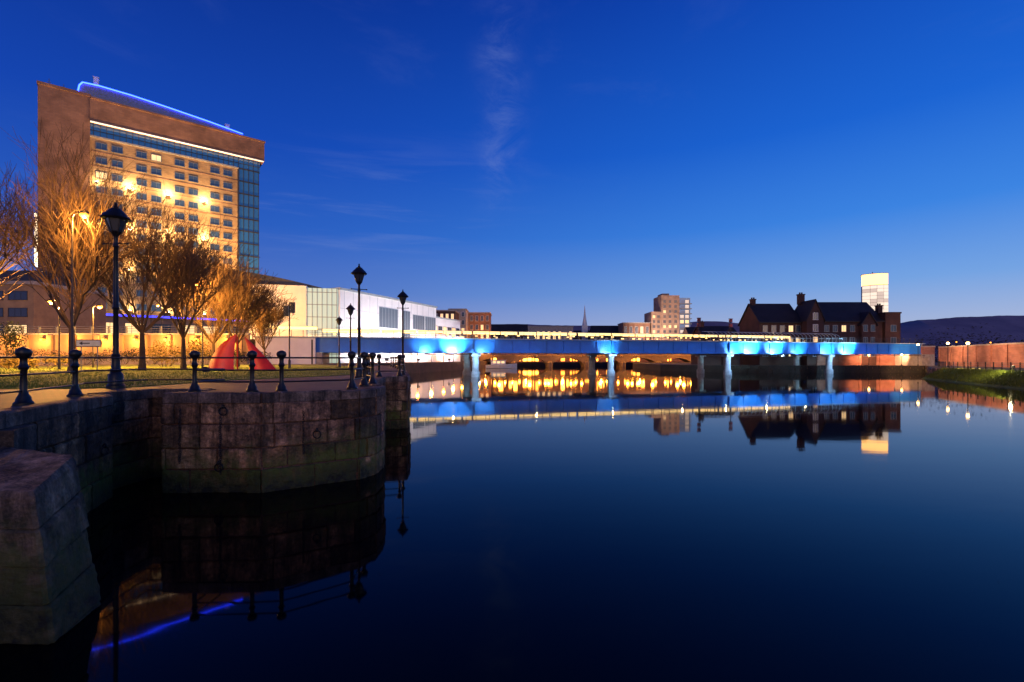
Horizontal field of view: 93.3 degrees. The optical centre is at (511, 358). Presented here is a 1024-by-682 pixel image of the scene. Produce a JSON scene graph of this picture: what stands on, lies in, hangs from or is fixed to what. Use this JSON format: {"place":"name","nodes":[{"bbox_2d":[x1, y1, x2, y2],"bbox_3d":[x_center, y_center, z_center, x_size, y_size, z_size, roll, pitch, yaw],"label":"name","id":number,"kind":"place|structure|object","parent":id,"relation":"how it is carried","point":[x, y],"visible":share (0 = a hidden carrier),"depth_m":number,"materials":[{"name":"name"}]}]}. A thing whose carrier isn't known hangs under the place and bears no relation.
{"place":"outdoors","nodes":[
{"label":"outdoors","id":0,"kind":"place"},
{"bbox_2d":[0,270,107,332],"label":"office building","id":1,"kind":"structure","parent":0,"point":[24,305],"depth_m":114.61,"materials":[{"name":"brick"}]},
{"bbox_2d":[8,308,27,316],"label":"window","id":2,"kind":"structure","parent":1,"relation":"in","point":[12,312],"depth_m":111.94,"materials":[{"name":"glass"}]},
{"bbox_2d":[8,291,27,299],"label":"window","id":3,"kind":"structure","parent":1,"relation":"in","point":[13,295],"depth_m":111.94,"materials":[{"name":"glass"}]},
{"bbox_2d":[0,365,370,388],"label":"lawn","id":4,"kind":"structure","parent":0,"point":[199,376],"depth_m":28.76,"materials":[{"name":"green plant"}]},
{"bbox_2d":[0,321,28,355],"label":"shrub","id":5,"kind":"object","parent":4,"relation":"on","point":[10,337],"visible":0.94,"depth_m":55.70,"materials":[{"name":"green plant"}]},
{"bbox_2d":[0,355,40,368],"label":"shrub","id":6,"kind":"object","parent":4,"relation":"on","point":[13,363],"visible":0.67,"depth_m":43.36,"materials":[{"name":"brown plant"}]},
{"bbox_2d":[3,354,67,368],"bbox_3d":[-43.622,0.257,44.913,5.479,1.487,2.908,0,0,-20],"label":"shrub","id":7,"kind":"object","parent":4,"relation":"on","point":[55,361],"visible":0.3,"depth_m":44.91,"materials":[{"name":"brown plant"}]},
{"bbox_2d":[0,160,104,298],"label":"bare tree","id":8,"kind":"object","parent":4,"relation":"on","point":[7,262],"visible":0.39,"depth_m":39.05,"materials":[{"name":"brown plant"}]},
{"bbox_2d":[47,299,60,369],"bbox_3d":[-39.751,-2.111,42.000,1.045,6.161,0.425,0,0,0],"label":"street light","id":9,"kind":"object","parent":4,"relation":"on","point":[59,360],"visible":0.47,"depth_m":41.95,"materials":[{"name":"black paint"}]},
{"bbox_2d":[70,211,89,373],"bbox_3d":[-26.123,-3.977,29.200,1.045,9.894,0.425,0,0,0],"label":"street light","id":10,"kind":"object","parent":4,"relation":"on","point":[82,214],"visible":0.78,"depth_m":29.16,"materials":[{"name":"black paint"}]},
{"bbox_2d":[76,339,101,369],"bbox_3d":[-35.003,-0.330,40.022,1.900,2.600,0.155,0,0,-9],"label":"direction sign","id":11,"kind":"object","parent":4,"relation":"on","point":[81,343],"visible":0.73,"depth_m":39.97,"materials":[{"name":"grey metal"}]},
{"bbox_2d":[0,117,184,372],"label":"bare tree","id":12,"kind":"object","parent":4,"relation":"on","point":[94,227],"visible":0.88,"depth_m":31.62,"materials":[{"name":"brown plant"}]},
{"bbox_2d":[92,304,102,366],"bbox_3d":[-44.625,-2.431,52.000,1.045,6.802,0.425,0,0,0],"label":"street light","id":13,"kind":"object","parent":4,"relation":"on","point":[99,306],"visible":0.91,"depth_m":51.96,"materials":[{"name":"black paint"}]},
{"bbox_2d":[99,202,131,388],"bbox_3d":[-13.106,-2.108,16.000,0.847,6.156,0.814,0,0,0],"label":"street lamp","id":14,"kind":"object","parent":4,"relation":"on","point":[116,218],"visible":0.97,"depth_m":15.93,"materials":[{"name":"black metal"}]},
{"bbox_2d":[12,177,245,370],"bbox_3d":[-29.544,-6.619,38.547,15.198,15.322,13.890,0,0,-24],"label":"bare tree","id":15,"kind":"object","parent":4,"relation":"on","point":[141,328],"visible":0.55,"depth_m":37.98,"materials":[{"name":"brown plant"}]},
{"bbox_2d":[145,340,189,366],"bbox_3d":[-41.481,-0.670,58.005,5.389,3.324,3.000,0,0,0],"label":"shrub","id":16,"kind":"object","parent":4,"relation":"on","point":[165,353],"visible":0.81,"depth_m":57.94,"materials":[{"name":"brown plant"}]},
{"bbox_2d":[106,209,261,367],"bbox_3d":[-29.541,-6.191,44.199,12.497,14.466,11.454,0,0,1],"label":"bare tree","id":17,"kind":"object","parent":4,"relation":"on","point":[182,325],"visible":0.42,"depth_m":43.65,"materials":[{"name":"brown plant"}]},
{"bbox_2d":[186,336,210,365],"bbox_3d":[-39.313,-0.932,60.205,4.708,3.844,2.185,0,0,33],"label":"shrub","id":18,"kind":"object","parent":4,"relation":"on","point":[197,347],"visible":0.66,"depth_m":59.85,"materials":[{"name":"brown plant"}]},
{"bbox_2d":[195,285,203,366],"bbox_3d":[-31.139,-3.346,48.000,1.045,8.632,0.425,0,0,0],"label":"street light","id":19,"kind":"object","parent":4,"relation":"on","point":[202,362],"visible":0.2,"depth_m":47.95,"materials":[{"name":"black paint"}]},
{"bbox_2d":[149,247,274,356],"bbox_3d":[-31.325,-5.652,52.102,11.446,13.380,9.854,0,0,0],"label":"bare tree","id":20,"kind":"object","parent":4,"relation":"on","point":[225,305],"visible":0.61,"depth_m":51.86,"materials":[{"name":"brown plant"}]},
{"bbox_2d":[201,334,275,371],"bbox_3d":[-21.538,-0.493,37.180,5.700,2.966,6.050,0,0,-3],"label":"sculpture","id":21,"kind":"object","parent":4,"relation":"on","point":[225,348],"visible":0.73,"depth_m":38.67,"materials":[{"name":"red paint"}]},
{"bbox_2d":[187,258,294,365],"bbox_3d":[-33.176,-5.478,59.602,11.217,13.051,12.834,0,0,28],"label":"bare tree","id":22,"kind":"object","parent":4,"relation":"on","point":[249,315],"visible":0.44,"depth_m":59.07,"materials":[{"name":"brown plant"}]},
{"bbox_2d":[233,285,295,356],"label":"bare tree","id":23,"kind":"object","parent":4,"relation":"on","point":[276,312],"visible":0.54,"depth_m":67.71,"materials":[{"name":"brown plant"}]},
{"bbox_2d":[284,302,294,368],"bbox_3d":[-21.128,-2.205,45.888,0.980,6.350,0.480,0,0,-17],"label":"traffic signal","id":24,"kind":"object","parent":4,"relation":"on","point":[289,309],"visible":0.98,"depth_m":45.90,"materials":[{"name":"black paint"}]},
{"bbox_2d":[336,316,342,366],"bbox_3d":[-18.940,-1.880,53.000,0.785,5.700,0.753,0,0,0],"label":"street lamp","id":25,"kind":"object","parent":4,"relation":"on","point":[339,320],"visible":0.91,"depth_m":52.92,"materials":[{"name":"metal"}]},
{"bbox_2d":[346,303,354,367],"bbox_3d":[-13.687,-1.880,41.000,0.785,5.700,0.754,0,0,-6],"label":"street lamp","id":26,"kind":"object","parent":4,"relation":"on","point":[350,308],"visible":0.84,"depth_m":40.91,"materials":[{"name":"metal"}]},
{"bbox_2d":[0,361,487,492],"bbox_3d":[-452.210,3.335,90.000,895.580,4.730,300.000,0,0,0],"label":"quay paving","id":27,"kind":"structure","parent":0,"point":[7,400],"depth_m":15.78,"materials":[{"name":"grey stone"}]},
{"bbox_2d":[0,424,36,450],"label":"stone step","id":28,"kind":"object","parent":27,"relation":"on","point":[22,436],"visible":0.44,"depth_m":8.55,"materials":[{"name":"grey stone"}]},
{"bbox_2d":[3,349,66,364],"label":"shrub","id":29,"kind":"object","parent":27,"relation":"on","point":[54,353],"visible":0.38,"depth_m":79.25,"materials":[{"name":"brown plant"}]},
{"bbox_2d":[57,351,109,364],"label":"shrub","id":30,"kind":"object","parent":27,"relation":"on","point":[88,355],"visible":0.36,"depth_m":79.26,"materials":[{"name":"brown plant"}]},
{"bbox_2d":[89,347,138,363],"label":"shrub","id":31,"kind":"object","parent":27,"relation":"on","point":[133,351],"visible":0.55,"depth_m":78.50,"materials":[{"name":"brown plant"}]},
{"bbox_2d":[0,326,249,363],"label":"retaining wall","id":32,"kind":"structure","parent":27,"relation":"on","point":[40,341],"depth_m":83.60,"materials":[{"name":"concrete"}]},
{"bbox_2d":[121,352,171,364],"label":"shrub","id":33,"kind":"object","parent":27,"relation":"on","point":[138,359],"visible":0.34,"depth_m":78.99,"materials":[{"name":"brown plant"}]},
{"bbox_2d":[234,348,270,364],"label":"shrub","id":34,"kind":"object","parent":27,"relation":"on","point":[241,355],"visible":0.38,"depth_m":79.48,"materials":[{"name":"brown plant"}]},
{"bbox_2d":[213,268,337,362],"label":"concert hall","id":35,"kind":"structure","parent":27,"relation":"on","point":[316,306],"depth_m":109.18,"materials":[{"name":"grey"}]},
{"bbox_2d":[255,336,315,363],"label":"approach wall","id":36,"kind":"structure","parent":27,"relation":"on","point":[300,346],"depth_m":87.08,"materials":[{"name":"paint"}]},
{"bbox_2d":[351,264,366,377],"bbox_3d":[-7.588,-1.880,24.000,0.785,5.700,0.754,0,0,-23],"label":"street lamp","id":37,"kind":"object","parent":27,"relation":"on","point":[358,272],"visible":0.94,"depth_m":23.93,"materials":[{"name":"black metal"}]},
{"bbox_2d":[368,373,410,430],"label":"quay wall","id":38,"kind":"structure","parent":27,"relation":"on","point":[393,406],"depth_m":25.60,"materials":[{"name":"stone"}]},
{"bbox_2d":[332,287,460,362],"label":"building","id":39,"kind":"structure","parent":27,"relation":"on","point":[381,312],"depth_m":128.90,"materials":[{"name":"paint"}]},
{"bbox_2d":[379,306,397,328],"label":"window","id":40,"kind":"structure","parent":39,"relation":"in","point":[388,317],"depth_m":127.69,"materials":[{"name":"glass"}]},
{"bbox_2d":[404,311,409,336],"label":"window","id":41,"kind":"structure","parent":39,"relation":"in","point":[406,313],"depth_m":135.89,"materials":[{"name":"glass"}]},
{"bbox_2d":[413,314,424,329],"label":"window","id":42,"kind":"structure","parent":39,"relation":"in","point":[418,321],"depth_m":141.13,"materials":[{"name":"glass"}]},
{"bbox_2d":[425,316,435,329],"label":"window","id":43,"kind":"structure","parent":39,"relation":"in","point":[430,322],"depth_m":147.36,"materials":[{"name":"glass"}]},
{"bbox_2d":[436,310,459,319],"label":"brick building","id":44,"kind":"structure","parent":27,"relation":"on","point":[451,314],"depth_m":200.00,"materials":[{"name":"brick"}]},
{"bbox_2d":[448,309,468,360],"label":"glass building","id":45,"kind":"structure","parent":27,"relation":"on","point":[463,316],"depth_m":215.00,"materials":[{"name":"concrete"}]},
{"bbox_2d":[468,312,491,361],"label":"brick building","id":46,"kind":"structure","parent":27,"relation":"on","point":[479,321],"depth_m":230.00,"materials":[{"name":"brick"}]},
{"bbox_2d":[250,339,312,363],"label":"road","id":47,"kind":"structure","parent":0,"point":[253,341],"depth_m":87.86,"materials":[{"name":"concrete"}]},
{"bbox_2d":[255,325,317,335],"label":"ramp railing","id":48,"kind":"object","parent":47,"relation":"on","point":[300,327],"visible":0.47,"depth_m":89.71,"materials":[{"name":"metal"}]},
{"bbox_2d":[0,366,1023,681],"bbox_3d":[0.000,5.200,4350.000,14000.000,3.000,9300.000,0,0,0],"label":"water","id":49,"kind":"structure","parent":0,"point":[560,524],"depth_m":9.43,"materials":[{"name":"blue liquid"}]},
{"bbox_2d":[0,446,100,644],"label":"stone pier","id":50,"kind":"structure","parent":49,"relation":"in","point":[49,589],"depth_m":6.40,"materials":[{"name":"grey stone"}]},
{"bbox_2d":[0,385,385,512],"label":"quay wall","id":51,"kind":"structure","parent":49,"relation":"in","point":[57,421],"depth_m":13.38,"materials":[{"name":"stone"}]},
{"bbox_2d":[0,347,368,405],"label":"iron railing","id":52,"kind":"object","parent":51,"relation":"on","point":[23,355],"visible":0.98,"depth_m":14.00,"materials":[{"name":"black metal"}]},
{"bbox_2d":[486,360,516,368],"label":"cabin boat","id":53,"kind":"object","parent":49,"relation":"on","point":[498,364],"visible":0.89,"depth_m":183.60,"materials":[{"name":"white paint"}]},
{"bbox_2d":[480,354,690,366],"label":"stone bridge","id":54,"kind":"structure","parent":49,"relation":"in","point":[620,360],"depth_m":222.97,"materials":[{"name":"brown stone"}]},
{"bbox_2d":[309,329,934,376],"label":"bridge","id":55,"kind":"structure","parent":49,"relation":"in","point":[474,348],"depth_m":107.22,"materials":[{"name":"blue paint"}]},
{"bbox_2d":[0,0,1023,325],"label":"sky","id":56,"kind":"structure","parent":0,"point":[534,162],"materials":[{"name":"blue"}]},
{"bbox_2d":[528,321,738,331],"bbox_3d":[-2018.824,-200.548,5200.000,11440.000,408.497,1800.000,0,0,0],"label":"hills","id":57,"kind":"structure","parent":0,"point":[717,323],"depth_m":5128.63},
{"bbox_2d":[488,359,937,365],"bbox_3d":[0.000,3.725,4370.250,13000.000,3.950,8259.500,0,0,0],"label":"ground","id":58,"kind":"structure","parent":0,"point":[562,363],"depth_m":240.50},
{"bbox_2d":[34,76,264,332],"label":"hotel","id":59,"kind":"structure","parent":58,"relation":"on","point":[210,171],"depth_m":223.70,"materials":[{"name":"red brick"}]},
{"bbox_2d":[95,142,106,150],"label":"window","id":60,"kind":"structure","parent":59,"relation":"in","point":[99,145],"depth_m":212.48,"materials":[{"name":"blue glass"}]},
{"bbox_2d":[96,156,107,165],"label":"window","id":61,"kind":"structure","parent":59,"relation":"in","point":[102,161],"depth_m":212.48,"materials":[{"name":"blue glass"}]},
{"bbox_2d":[111,145,122,153],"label":"window","id":62,"kind":"structure","parent":59,"relation":"in","point":[119,150],"depth_m":215.93,"materials":[{"name":"blue glass"}]},
{"bbox_2d":[112,160,122,168],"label":"window","id":63,"kind":"structure","parent":59,"relation":"in","point":[120,165],"depth_m":215.93,"materials":[{"name":"blue glass"}]},
{"bbox_2d":[125,323,143,332],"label":"window","id":64,"kind":"structure","parent":59,"relation":"in","point":[126,324],"depth_m":204.89,"materials":[{"name":"glass"}]},
{"bbox_2d":[136,150,146,158],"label":"window","id":65,"kind":"structure","parent":59,"relation":"in","point":[139,154],"depth_m":221.32,"materials":[{"name":"blue glass"}]},
{"bbox_2d":[136,164,146,172],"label":"window","id":66,"kind":"structure","parent":59,"relation":"in","point":[139,168],"depth_m":221.32,"materials":[{"name":"blue glass"}]},
{"bbox_2d":[151,154,160,161],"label":"window","id":67,"kind":"structure","parent":59,"relation":"in","point":[154,157],"depth_m":224.72,"materials":[{"name":"yellow glass"}]},
{"bbox_2d":[151,195,160,202],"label":"window","id":68,"kind":"structure","parent":59,"relation":"in","point":[154,198],"depth_m":224.59,"materials":[{"name":"blue glass"}]},
{"bbox_2d":[151,167,161,175],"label":"window","id":69,"kind":"structure","parent":59,"relation":"in","point":[154,171],"depth_m":224.62,"materials":[{"name":"blue glass"}]},
{"bbox_2d":[151,181,161,189],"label":"window","id":70,"kind":"structure","parent":59,"relation":"in","point":[156,185],"depth_m":224.64,"materials":[{"name":"blue glass"}]},
{"bbox_2d":[152,324,170,332],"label":"window","id":71,"kind":"structure","parent":59,"relation":"in","point":[153,330],"depth_m":211.65,"materials":[{"name":"glass"}]},
{"bbox_2d":[174,159,184,166],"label":"window","id":72,"kind":"structure","parent":59,"relation":"in","point":[181,163],"depth_m":230.36,"materials":[{"name":"blue glass"}]},
{"bbox_2d":[174,172,184,180],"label":"window","id":73,"kind":"structure","parent":59,"relation":"in","point":[180,176],"depth_m":230.48,"materials":[{"name":"blue glass"}]},
{"bbox_2d":[174,186,184,193],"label":"window","id":74,"kind":"structure","parent":59,"relation":"in","point":[178,189],"depth_m":230.36,"materials":[{"name":"blue glass"}]},
{"bbox_2d":[175,199,184,206],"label":"window","id":75,"kind":"structure","parent":59,"relation":"in","point":[182,203],"depth_m":230.64,"materials":[{"name":"blue glass"}]},
{"bbox_2d":[188,201,197,208],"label":"window","id":76,"kind":"structure","parent":59,"relation":"in","point":[194,205],"depth_m":233.93,"materials":[{"name":"blue glass"}]},
{"bbox_2d":[188,162,198,169],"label":"window","id":77,"kind":"structure","parent":59,"relation":"in","point":[191,165],"depth_m":233.93,"materials":[{"name":"blue glass"}]},
{"bbox_2d":[189,175,197,182],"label":"window","id":78,"kind":"structure","parent":59,"relation":"in","point":[191,178],"depth_m":233.93,"materials":[{"name":"blue glass"}]},
{"bbox_2d":[189,188,197,195],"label":"window","id":79,"kind":"structure","parent":59,"relation":"in","point":[194,192],"depth_m":233.93,"materials":[{"name":"blue glass"}]},
{"bbox_2d":[210,179,218,186],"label":"window","id":80,"kind":"structure","parent":59,"relation":"in","point":[212,182],"depth_m":239.48,"materials":[{"name":"blue glass"}]},
{"bbox_2d":[210,166,219,174],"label":"window","id":81,"kind":"structure","parent":59,"relation":"in","point":[214,170],"depth_m":239.48,"materials":[{"name":"blue glass"}]},
{"bbox_2d":[210,192,219,199],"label":"window","id":82,"kind":"structure","parent":59,"relation":"in","point":[212,195],"depth_m":239.48,"materials":[{"name":"blue glass"}]},
{"bbox_2d":[210,205,219,212],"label":"window","id":83,"kind":"structure","parent":59,"relation":"in","point":[213,208],"depth_m":239.48,"materials":[{"name":"blue glass"}]},
{"bbox_2d":[223,169,231,176],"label":"window","id":84,"kind":"structure","parent":59,"relation":"in","point":[225,172],"depth_m":243.02,"materials":[{"name":"blue glass"}]},
{"bbox_2d":[223,182,232,189],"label":"window","id":85,"kind":"structure","parent":59,"relation":"in","point":[226,185],"depth_m":243.02,"materials":[{"name":"blue glass"}]},
{"bbox_2d":[223,207,232,214],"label":"window","id":86,"kind":"structure","parent":59,"relation":"in","point":[225,210],"depth_m":243.02,"materials":[{"name":"blue glass"}]},
{"bbox_2d":[491,324,527,338],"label":"terrace house","id":87,"kind":"structure","parent":58,"relation":"on","point":[517,328],"depth_m":293.13,"materials":[{"name":"black brick"}]},
{"bbox_2d":[528,326,573,338],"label":"terrace house","id":88,"kind":"structure","parent":58,"relation":"on","point":[536,329],"depth_m":310.00,"materials":[{"name":"concrete"}]},
{"bbox_2d":[573,306,589,338],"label":"church","id":89,"kind":"structure","parent":58,"relation":"on","point":[584,327],"depth_m":327.70,"materials":[{"name":"grey brick"}]},
{"bbox_2d":[491,340,690,361],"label":"waterfront arcade","id":90,"kind":"object","parent":58,"relation":"on","point":[596,360],"visible":0.11,"depth_m":244.17,"materials":[{"name":"red brick"}]},
{"bbox_2d":[589,326,618,339],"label":"terrace house","id":91,"kind":"structure","parent":58,"relation":"on","point":[603,329],"depth_m":312.52,"materials":[{"name":"black brick"}]},
{"bbox_2d":[617,322,650,339],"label":"terrace house","id":92,"kind":"structure","parent":58,"relation":"on","point":[635,327],"depth_m":300.00,"materials":[{"name":"red brick"}]},
{"bbox_2d":[644,294,691,339],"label":"apartment block","id":93,"kind":"structure","parent":58,"relation":"on","point":[670,314],"depth_m":299.40,"materials":[{"name":"beige brick"}]},
{"bbox_2d":[681,327,694,339],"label":"terrace house","id":94,"kind":"structure","parent":58,"relation":"on","point":[688,330],"depth_m":285.78,"materials":[{"name":"red brick"}]},
{"bbox_2d":[861,272,887,311],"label":"office tower","id":95,"kind":"structure","parent":58,"relation":"on","point":[874,288],"depth_m":442.62,"materials":[{"name":"concrete"}]},
{"bbox_2d":[689,321,738,364],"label":"house","id":96,"kind":"structure","parent":0,"point":[713,359],"depth_m":140.51,"materials":[{"name":"red brick"}]},
{"bbox_2d":[738,297,801,364],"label":"brick house","id":97,"kind":"structure","parent":0,"point":[779,318],"depth_m":137.04,"materials":[{"name":"brick"}]},
{"bbox_2d":[633,362,1023,372],"bbox_3d":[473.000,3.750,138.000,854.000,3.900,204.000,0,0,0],"label":"riverbank","id":98,"kind":"structure","parent":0,"point":[675,366],"depth_m":127.52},
{"bbox_2d":[734,366,939,374],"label":"embankment wall","id":99,"kind":"structure","parent":98,"relation":"on","point":[928,370],"depth_m":125.72,"materials":[{"name":"stone"}]},
{"bbox_2d":[795,292,901,364],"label":"brick house","id":100,"kind":"structure","parent":98,"relation":"on","point":[865,321],"depth_m":134.96,"materials":[{"name":"brick"}]},
{"bbox_2d":[817,346,935,364],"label":"brick wall","id":101,"kind":"structure","parent":98,"relation":"on","point":[856,360],"depth_m":133.79,"materials":[{"name":"brick"}]},
{"bbox_2d":[903,323,1023,362],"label":"woodland","id":102,"kind":"object","parent":98,"relation":"on","point":[939,342],"visible":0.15,"depth_m":150.46,"materials":[{"name":"plant"}]},
{"bbox_2d":[921,367,1023,388],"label":"grass bank","id":103,"kind":"structure","parent":98,"relation":"on","point":[990,384],"depth_m":71.50,"materials":[{"name":"green plant"}]},
{"bbox_2d":[938,342,1023,367],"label":"brick wall","id":104,"kind":"structure","parent":98,"relation":"on","point":[996,354],"depth_m":105.84,"materials":[{"name":"brick"}]},
{"bbox_2d":[938,361,1023,369],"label":"iron railing","id":105,"kind":"object","parent":98,"relation":"on","point":[977,364],"visible":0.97,"depth_m":82.27,"materials":[{"name":"black metal"}]},
{"bbox_2d":[901,315,1023,358],"bbox_3d":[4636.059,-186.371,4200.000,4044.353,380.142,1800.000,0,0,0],"label":"hills","id":106,"kind":"structure","parent":0,"point":[1005,325],"depth_m":3883.26,"materials":[{"name":"green plant"}]},
{"bbox_3d":[-21.204,2.606,60.701,28.367,3.352,55.925,0,0,0],"label":"quay wall","id":107,"kind":"object","parent":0,"visible":0},
{"bbox_2d":[366,352,405,384],"bbox_3d":[-9.593,0.362,39.218,1.904,1.215,43.259,0,0,-12],"label":"iron railing","id":108,"kind":"object","parent":107,"relation":"on","point":[398,364],"visible":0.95,"depth_m":26.11,"materials":[{"name":"black metal"}]},
{"bbox_2d":[397,290,408,372],"bbox_3d":[-7.426,-1.880,32.900,0.785,5.700,0.753,0,0,-11],"label":"street lamp","id":109,"kind":"object","parent":107,"relation":"on","point":[402,295],"visible":0.85,"depth_m":32.83,"materials":[{"name":"black metal"}]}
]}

